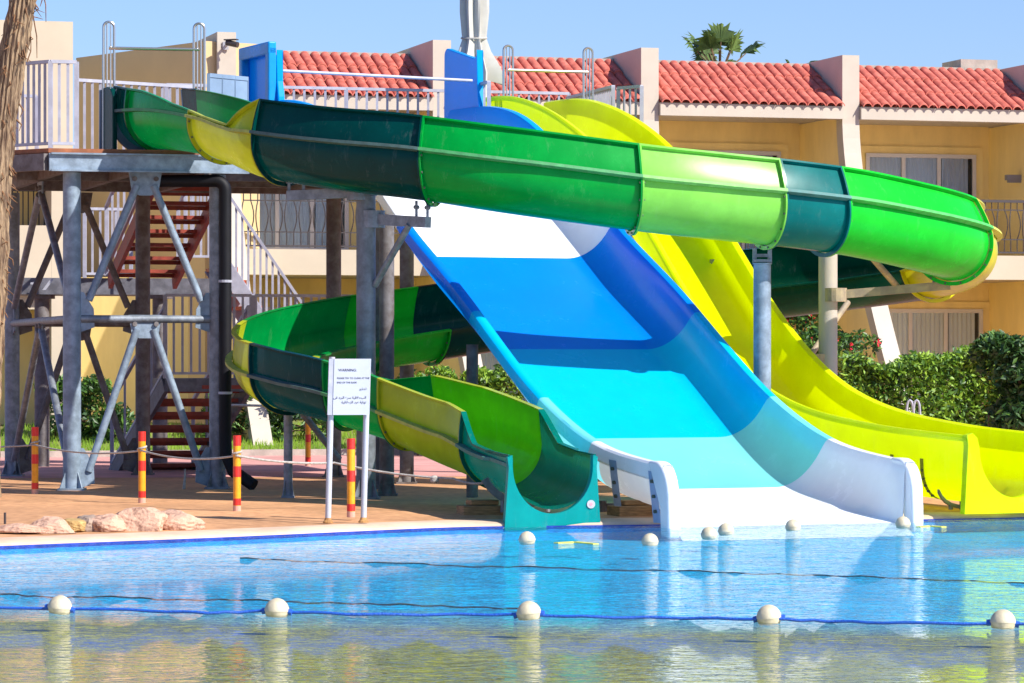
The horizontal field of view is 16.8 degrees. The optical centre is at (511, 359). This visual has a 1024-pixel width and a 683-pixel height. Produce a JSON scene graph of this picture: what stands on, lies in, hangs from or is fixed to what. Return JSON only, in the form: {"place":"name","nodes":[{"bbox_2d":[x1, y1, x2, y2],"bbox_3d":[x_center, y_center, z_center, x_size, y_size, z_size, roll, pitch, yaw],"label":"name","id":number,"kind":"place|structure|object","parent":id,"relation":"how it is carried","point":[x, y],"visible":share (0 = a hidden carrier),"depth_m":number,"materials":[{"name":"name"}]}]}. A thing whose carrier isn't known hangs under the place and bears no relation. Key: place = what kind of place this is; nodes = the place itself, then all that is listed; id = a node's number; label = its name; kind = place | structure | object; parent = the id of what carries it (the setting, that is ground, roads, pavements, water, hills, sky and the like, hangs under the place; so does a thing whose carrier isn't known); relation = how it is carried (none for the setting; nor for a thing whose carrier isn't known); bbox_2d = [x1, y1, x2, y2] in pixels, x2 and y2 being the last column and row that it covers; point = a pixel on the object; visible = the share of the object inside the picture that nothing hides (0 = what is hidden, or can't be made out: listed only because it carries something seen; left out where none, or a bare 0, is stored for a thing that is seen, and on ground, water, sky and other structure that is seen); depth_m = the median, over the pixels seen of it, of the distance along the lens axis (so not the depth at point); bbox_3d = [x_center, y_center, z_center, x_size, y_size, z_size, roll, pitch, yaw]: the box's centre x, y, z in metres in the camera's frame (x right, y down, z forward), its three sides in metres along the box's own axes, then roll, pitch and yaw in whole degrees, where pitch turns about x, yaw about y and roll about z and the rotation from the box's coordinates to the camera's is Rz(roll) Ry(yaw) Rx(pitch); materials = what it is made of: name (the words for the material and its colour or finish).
{"place":"outdoors","nodes":[
{"label":"outdoors","id":0,"kind":"place"},
{"bbox_2d":[0,455,465,477],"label":"pink path","id":1,"kind":"structure","parent":0,"point":[424,466],"depth_m":48.91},
{"bbox_2d":[20,187,353,470],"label":"steel staircase","id":2,"kind":"structure","parent":1,"relation":"on","point":[165,285],"depth_m":48.96,"materials":[{"name":"metal"}]},
{"bbox_2d":[0,448,416,457],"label":"lawn kerb","id":3,"kind":"structure","parent":1,"relation":"on","point":[264,452],"depth_m":56.00,"materials":[{"name":"concrete"}]},
{"bbox_2d":[304,417,310,465],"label":"striped bollard","id":4,"kind":"object","parent":1,"relation":"on","point":[307,443],"visible":0.67,"depth_m":50.56,"materials":[{"name":"yellow paint"}]},
{"bbox_2d":[395,364,524,455],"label":"green bush","id":5,"kind":"object","parent":1,"relation":"on","point":[498,379],"visible":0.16,"depth_m":55.67,"materials":[{"name":"green plant"}]},
{"bbox_2d":[198,32,1023,444],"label":"hotel building","id":6,"kind":"structure","parent":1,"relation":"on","point":[956,124],"depth_m":63.30,"materials":[{"name":"beige paint"}]},
{"bbox_2d":[223,39,238,49],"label":"security camera","id":7,"kind":"object","parent":6,"relation":"attached to","point":[227,43],"visible":1,"depth_m":59.55,"materials":[{"name":"white paint"}]},
{"bbox_2d":[264,299,315,417],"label":"window","id":8,"kind":"structure","parent":6,"relation":"in","point":[275,300],"depth_m":62.29,"materials":[{"name":"white metal"}]},
{"bbox_2d":[260,194,355,249],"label":"window","id":9,"kind":"structure","parent":6,"relation":"in","point":[276,213],"depth_m":62.38,"materials":[{"name":"white metal"}]},
{"bbox_2d":[481,352,526,401],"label":"window","id":10,"kind":"structure","parent":6,"relation":"in","point":[488,359],"depth_m":63.36,"materials":[{"name":"metal"}]},
{"bbox_2d":[668,142,787,248],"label":"window","id":11,"kind":"structure","parent":6,"relation":"in","point":[766,150],"depth_m":64.71,"materials":[{"name":"beige glass"}]},
{"bbox_2d":[861,146,982,199],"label":"window","id":12,"kind":"structure","parent":6,"relation":"in","point":[960,169],"depth_m":65.77,"materials":[{"name":"white glass"}]},
{"bbox_2d":[888,302,989,418],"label":"window","id":13,"kind":"structure","parent":6,"relation":"in","point":[938,327],"depth_m":65.79,"materials":[{"name":"white metal"}]},
{"bbox_2d":[786,314,841,335],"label":"flowering bush","id":14,"kind":"object","parent":1,"relation":"on","point":[800,323],"visible":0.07,"depth_m":59.21,"materials":[{"name":"green plant"}]},
{"bbox_2d":[795,328,882,387],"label":"flowering bush","id":15,"kind":"object","parent":1,"relation":"on","point":[847,341],"visible":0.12,"depth_m":58.54,"materials":[{"name":"green plant"}]},
{"bbox_2d":[837,344,1016,427],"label":"clipped hedge","id":16,"kind":"object","parent":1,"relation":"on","point":[953,367],"visible":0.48,"depth_m":55.14,"materials":[{"name":"green plant"}]},
{"bbox_2d":[965,329,1023,430],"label":"dark bush","id":17,"kind":"object","parent":1,"relation":"on","point":[1002,351],"visible":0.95,"depth_m":52.38,"materials":[{"name":"green plant"}]},
{"bbox_2d":[0,418,557,450],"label":"lawn","id":18,"kind":"structure","parent":0,"point":[294,422],"depth_m":57.54,"materials":[{"name":"green plant"}]},
{"bbox_2d":[33,374,134,442],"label":"dark bush","id":19,"kind":"object","parent":18,"relation":"on","point":[91,385],"visible":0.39,"depth_m":56.61,"materials":[{"name":"green plant"}]},
{"bbox_2d":[201,393,325,442],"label":"dark bush","id":20,"kind":"object","parent":18,"relation":"on","point":[275,420],"visible":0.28,"depth_m":57.37,"materials":[{"name":"green plant"}]},
{"bbox_2d":[146,476,465,477],"bbox_3d":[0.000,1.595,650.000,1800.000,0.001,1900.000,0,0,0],"label":"ground","id":21,"kind":"structure","parent":0,"point":[186,477],"depth_m":46.97,"materials":[{"name":"brown"}]},
{"bbox_2d":[0,20,259,428],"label":"hotel annexe","id":22,"kind":"structure","parent":21,"relation":"on","point":[55,42],"depth_m":60.27,"materials":[{"name":"beige paint"}]},
{"bbox_2d":[680,23,765,61],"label":"palm tree","id":23,"kind":"object","parent":21,"relation":"on","point":[711,42],"visible":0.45,"depth_m":75.91,"materials":[{"name":"green plant"}]},
{"bbox_2d":[0,477,959,537],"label":"pool deck","id":24,"kind":"structure","parent":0,"point":[264,503],"depth_m":37.63,"materials":[{"name":"concrete"}]},
{"bbox_2d":[0,0,45,496],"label":"palm tree","id":25,"kind":"object","parent":24,"relation":"on","point":[15,42],"visible":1,"depth_m":38.89,"materials":[{"name":"brown plant"}]},
{"bbox_2d":[0,523,45,532],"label":"boulder","id":26,"kind":"object","parent":24,"relation":"on","point":[18,528],"visible":1,"depth_m":31.43,"materials":[{"name":"pink stone"}]},
{"bbox_2d":[31,427,40,493],"bbox_3d":[-5.506,1.163,40.022,0.107,0.777,0.083,0,0,0],"label":"striped bollard","id":27,"kind":"object","parent":24,"relation":"on","point":[34,461],"visible":1,"depth_m":39.99,"materials":[{"name":"orange paint"}]},
{"bbox_2d":[1,440,241,459],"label":"barrier rope","id":28,"kind":"object","parent":27,"relation":"hanging from","point":[139,448],"visible":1,"depth_m":37.77,"materials":[{"name":"fabric"}]},
{"bbox_2d":[29,516,75,533],"bbox_3d":[-4.243,1.506,31.692,0.526,0.151,0.360,0,0,13],"label":"boulder","id":29,"kind":"object","parent":24,"relation":"on","point":[53,524],"visible":0.88,"depth_m":31.60,"materials":[{"name":"pink stone"}]},
{"bbox_2d":[64,518,85,530],"bbox_3d":[-4.057,1.516,31.892,0.272,0.118,0.234,0,0,0],"label":"boulder","id":30,"kind":"object","parent":24,"relation":"on","point":[76,524],"visible":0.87,"depth_m":31.79,"materials":[{"name":"stone"}]},
{"bbox_2d":[77,514,94,531],"bbox_3d":[-3.932,1.509,32.066,0.297,0.148,0.346,0,0,12],"label":"boulder","id":31,"kind":"object","parent":24,"relation":"on","point":[88,519],"visible":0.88,"depth_m":31.93,"materials":[{"name":"grey stone"}]},
{"bbox_2d":[92,513,126,531],"bbox_3d":[-3.754,1.504,32.042,0.366,0.160,0.357,0,0,7],"label":"boulder","id":32,"kind":"object","parent":24,"relation":"on","point":[110,522],"visible":1,"depth_m":31.92,"materials":[{"name":"pink stone"}]},
{"bbox_2d":[116,507,167,531],"bbox_3d":[-3.476,1.483,32.254,0.510,0.225,0.423,0,0,4],"label":"boulder","id":33,"kind":"object","parent":24,"relation":"on","point":[149,519],"visible":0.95,"depth_m":32.13,"materials":[{"name":"pink stone"}]},
{"bbox_2d":[138,431,147,502],"bbox_3d":[-4.001,1.163,37.511,0.107,0.777,0.083,0,0,-40],"label":"striped bollard","id":34,"kind":"object","parent":24,"relation":"on","point":[141,470],"visible":1,"depth_m":37.47,"materials":[{"name":"red paint"}]},
{"bbox_2d":[162,509,205,529],"bbox_3d":[-3.182,1.495,32.462,0.426,0.185,0.532,0,0,-39],"label":"boulder","id":35,"kind":"object","parent":24,"relation":"on","point":[178,520],"visible":0.77,"depth_m":32.29,"materials":[{"name":"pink stone"}]},
{"bbox_2d":[182,469,185,488],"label":"metal peg","id":36,"kind":"object","parent":24,"relation":"on","point":[184,483],"visible":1,"depth_m":41.56,"materials":[{"name":"metal"}]},
{"bbox_2d":[233,435,240,510],"bbox_3d":[-2.821,1.163,35.528,0.083,0.777,0.107,0,0,10],"label":"striped bollard","id":37,"kind":"object","parent":24,"relation":"on","point":[236,476],"visible":1,"depth_m":35.48,"materials":[{"name":"red paint"}]},
{"bbox_2d":[237,455,482,484],"bbox_3d":[-1.536,1.123,35.701,2.585,0.310,0.622,0,0,0],"label":"barrier rope","id":38,"kind":"object","parent":37,"relation":"attached to","point":[434,478],"visible":0.94,"depth_m":35.69,"materials":[{"name":"white fabric"}]},
{"bbox_2d":[281,414,341,497],"bbox_3d":[-2.259,1.033,39.157,0.870,1.034,0.204,0,0,-38],"label":"flume support post","id":39,"kind":"object","parent":24,"relation":"on","point":[288,491],"visible":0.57,"depth_m":38.91,"materials":[{"name":"metal"}]},
{"bbox_2d":[0,60,643,490],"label":"slide platform","id":40,"kind":"structure","parent":24,"relation":"on","point":[76,174],"depth_m":42.53,"materials":[{"name":"grey metal"}]},
{"bbox_2d":[102,21,205,148],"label":"entry grab rail","id":41,"kind":"object","parent":40,"relation":"attached to","point":[114,48],"visible":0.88,"depth_m":42.10,"materials":[{"name":"silver metal"}]},
{"bbox_2d":[159,175,257,489],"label":"drain pipe","id":42,"kind":"object","parent":40,"relation":"attached to","point":[223,186],"visible":0.95,"depth_m":41.46,"materials":[{"name":"black plastic"}]},
{"bbox_2d":[232,404,263,406],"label":"white tube","id":43,"kind":"object","parent":40,"relation":"attached to","point":[250,405],"visible":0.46,"depth_m":43.87,"materials":[{"name":"paint"}]},
{"bbox_2d":[459,0,501,96],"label":"folded parasol","id":44,"kind":"object","parent":40,"relation":"on","point":[474,16],"visible":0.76,"depth_m":47.08,"materials":[{"name":"fabric"}]},
{"bbox_2d":[502,45,593,99],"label":"entry grab rail","id":45,"kind":"object","parent":40,"relation":"attached to","point":[582,71],"visible":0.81,"depth_m":46.17,"materials":[{"name":"silver metal"}]},
{"bbox_2d":[323,357,370,522],"bbox_3d":[-1.601,0.775,33.571,0.467,1.612,0.128,0,0,-15],"label":"warning sign","id":46,"kind":"object","parent":24,"relation":"on","point":[348,386],"visible":1,"depth_m":33.52,"materials":[{"name":"white metal"}]},
{"bbox_2d":[347,438,354,516],"bbox_3d":[-1.595,1.163,34.169,0.083,0.777,0.107,0,0,-30],"label":"striped bollard","id":47,"kind":"object","parent":24,"relation":"on","point":[350,477],"visible":1,"depth_m":34.12,"materials":[{"name":"yellow paint"}]},
{"bbox_2d":[286,182,430,498],"bbox_3d":[-1.623,-0.265,38.604,1.935,3.629,0.452,0,0,32],"label":"flume support post","id":48,"kind":"object","parent":24,"relation":"on","point":[370,218],"visible":0.9,"depth_m":38.52,"materials":[{"name":"grey metal"}]},
{"bbox_2d":[377,214,397,495],"bbox_3d":[-1.430,-0.057,39.500,0.246,3.214,0.247,0,0,0],"label":"flume support post","id":49,"kind":"object","parent":24,"relation":"on","point":[386,487],"visible":0.62,"depth_m":39.43,"materials":[{"name":"grey metal"}]},
{"bbox_2d":[456,499,502,514],"bbox_3d":[-0.331,1.512,35.353,0.420,0.165,0.307,0,0,-15],"label":"timber block","id":50,"kind":"object","parent":24,"relation":"on","point":[482,507],"depth_m":35.24,"materials":[{"name":"brown wood"}]},
{"bbox_2d":[99,86,1002,529],"bbox_3d":[1.213,-0.823,40.471,9.278,5.006,9.767,0,0,-34],"label":"spiral water slide","id":51,"kind":"object","parent":24,"relation":"on","point":[517,458],"visible":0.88,"depth_m":37.95,"materials":[{"name":"green plastic"}]},
{"bbox_2d":[607,499,652,515],"bbox_3d":[1.219,1.512,35.303,0.420,0.165,0.307,0,0,-24],"label":"timber block","id":52,"kind":"object","parent":24,"relation":"on","point":[634,507],"depth_m":35.19,"materials":[{"name":"brown wood"}]},
{"bbox_2d":[486,96,1023,513],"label":"narrow water slide","id":53,"kind":"object","parent":24,"relation":"on","point":[975,469],"visible":0.54,"depth_m":40.45,"materials":[{"name":"yellow plastic"}]},
{"bbox_2d":[752,248,771,390],"bbox_3d":[2.800,0.150,38.720,0.284,2.800,0.284,0,0,0],"label":"flume support post","id":54,"kind":"object","parent":24,"relation":"on","point":[762,322],"visible":0.61,"depth_m":38.64,"materials":[{"name":"grey metal"}]},
{"bbox_2d":[811,252,949,374],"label":"flume support post","id":55,"kind":"object","parent":24,"relation":"on","point":[831,294],"visible":0.39,"depth_m":40.84,"materials":[{"name":"beige metal"}]},
{"bbox_2d":[905,399,920,414],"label":"handrail loop","id":56,"kind":"object","parent":24,"relation":"on","point":[913,405],"visible":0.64,"depth_m":45.59,"materials":[{"name":"paint"}]},
{"bbox_2d":[0,518,1023,682],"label":"pool water","id":57,"kind":"structure","parent":0,"point":[745,672],"depth_m":23.25,"materials":[{"name":"blue liquid"}]},
{"bbox_2d":[44,595,75,614],"bbox_3d":[-2.961,1.603,22.655,0.173,0.127,0.164,0,0,-31],"label":"ball float","id":58,"kind":"object","parent":57,"relation":"on","point":[60,604],"visible":0.99,"depth_m":22.60,"materials":[{"name":"white plastic"}]},
{"bbox_2d":[0,593,512,608],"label":"sunken rope","id":59,"kind":"object","parent":57,"relation":"on","point":[249,599],"visible":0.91,"depth_m":23.77,"materials":[{"name":"blue"}]},
{"bbox_2d":[261,598,292,617],"bbox_3d":[-1.521,1.602,22.388,0.163,0.123,0.176,0,0,-36],"label":"ball float","id":60,"kind":"object","parent":57,"relation":"on","point":[276,607],"visible":1,"depth_m":22.33,"materials":[{"name":"white plastic"}]},
{"bbox_2d":[0,606,1023,625],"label":"lane rope","id":61,"kind":"object","parent":57,"relation":"on","point":[541,615],"visible":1,"depth_m":22.09,"materials":[{"name":"blue"}]},
{"bbox_2d":[753,605,784,624],"bbox_3d":[1.619,1.603,21.790,0.175,0.126,0.163,0,0,-30],"label":"ball float","id":62,"kind":"object","parent":61,"relation":"on","point":[770,614],"visible":1,"depth_m":21.73,"materials":[{"name":"white plastic"}]},
{"bbox_2d":[518,531,535,544],"bbox_3d":[0.135,1.603,31.195,0.155,0.115,0.155,-4,7,-16],"label":"ball float","id":63,"kind":"object","parent":57,"relation":"on","point":[525,537],"visible":1,"depth_m":31.14,"materials":[{"name":"white plastic"}]},
{"bbox_2d":[513,601,544,619],"bbox_3d":[0.110,1.603,22.128,0.164,0.126,0.174,0,0,-36],"label":"ball float","id":64,"kind":"object","parent":57,"relation":"on","point":[529,610],"visible":0.99,"depth_m":22.07,"materials":[{"name":"white plastic"}]},
{"bbox_2d":[554,541,598,544],"bbox_3d":[0.615,1.646,31.092,0.273,0.010,0.408,0,0,-44],"label":"floating strip","id":65,"kind":"object","parent":57,"relation":"on","point":[576,542],"visible":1,"depth_m":31.12,"materials":[{"name":"yellow plastic"}]},
{"bbox_2d":[240,557,1023,583],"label":"sunken rope","id":66,"kind":"object","parent":57,"relation":"on","point":[631,571],"visible":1,"depth_m":27.22,"materials":[{"name":"blue"}]},
{"bbox_2d":[641,533,658,544],"bbox_3d":[1.231,1.603,30.861,0.155,0.115,0.155,1,-4,16],"label":"ball float","id":67,"kind":"object","parent":57,"relation":"on","point":[649,539],"visible":1,"depth_m":30.80,"materials":[{"name":"white plastic"}]},
{"bbox_2d":[701,527,716,538],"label":"ball float","id":68,"kind":"object","parent":57,"relation":"on","point":[708,532],"visible":1,"depth_m":32.02,"materials":[{"name":"white plastic"}]},
{"bbox_2d":[718,523,733,535],"bbox_3d":[2.028,1.603,32.809,0.155,0.115,0.155,-5,5,-8],"label":"ball float","id":69,"kind":"object","parent":57,"relation":"on","point":[725,528],"visible":1,"depth_m":32.76,"materials":[{"name":"white plastic"}]},
{"bbox_2d":[785,519,800,530],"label":"ball float","id":70,"kind":"object","parent":57,"relation":"on","point":[792,524],"visible":0.98,"depth_m":33.53,"materials":[{"name":"white plastic"}]},
{"bbox_2d":[895,516,910,528],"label":"ball float","id":71,"kind":"object","parent":57,"relation":"on","point":[902,522],"visible":1,"depth_m":34.13,"materials":[{"name":"white plastic"}]},
{"bbox_2d":[915,525,945,527],"bbox_3d":[4.131,1.646,34.205,0.307,0.010,0.240,0,0,0],"label":"floating strip","id":72,"kind":"object","parent":57,"relation":"on","point":[929,526],"visible":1,"depth_m":34.15,"materials":[{"name":"yellow plastic"}]},
{"bbox_2d":[986,609,1019,628],"bbox_3d":[3.034,1.603,21.382,0.176,0.125,0.163,0,0,-30],"label":"ball float","id":73,"kind":"object","parent":57,"relation":"on","point":[1003,618],"visible":1,"depth_m":21.33,"materials":[{"name":"white plastic"}]},
{"bbox_2d":[0,531,1023,682],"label":"pool floor","id":74,"kind":"structure","parent":0,"point":[544,656],"depth_m":24.11,"materials":[{"name":"blue tile"}]},
{"bbox_2d":[0,512,1023,545],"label":"pool coping","id":75,"kind":"object","parent":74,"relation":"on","point":[109,537],"visible":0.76,"depth_m":32.80,"materials":[{"name":"beige stone"}]},
{"bbox_2d":[239,41,922,540],"bbox_3d":[0.278,-1.188,40.090,2.984,5.925,12.502,0,0,-24],"label":"wide water slide","id":76,"kind":"object","parent":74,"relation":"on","point":[613,351],"visible":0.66,"depth_m":38.77,"materials":[{"name":"blue plastic"}]},
{"bbox_2d":[0,521,1023,561],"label":"pool wall","id":77,"kind":"structure","parent":0,"point":[245,548],"depth_m":33.16,"materials":[{"name":"tile"}]},
{"bbox_2d":[0,517,1023,549],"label":"waterline tiles","id":78,"kind":"object","parent":77,"relation":"attached to","point":[359,532],"visible":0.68,"depth_m":33.06,"materials":[{"name":"blue tile"}]},
{"bbox_2d":[0,0,1023,148],"label":"sky","id":79,"kind":"structure","parent":0,"point":[923,33],"materials":[{"name":"blue"}]}
]}

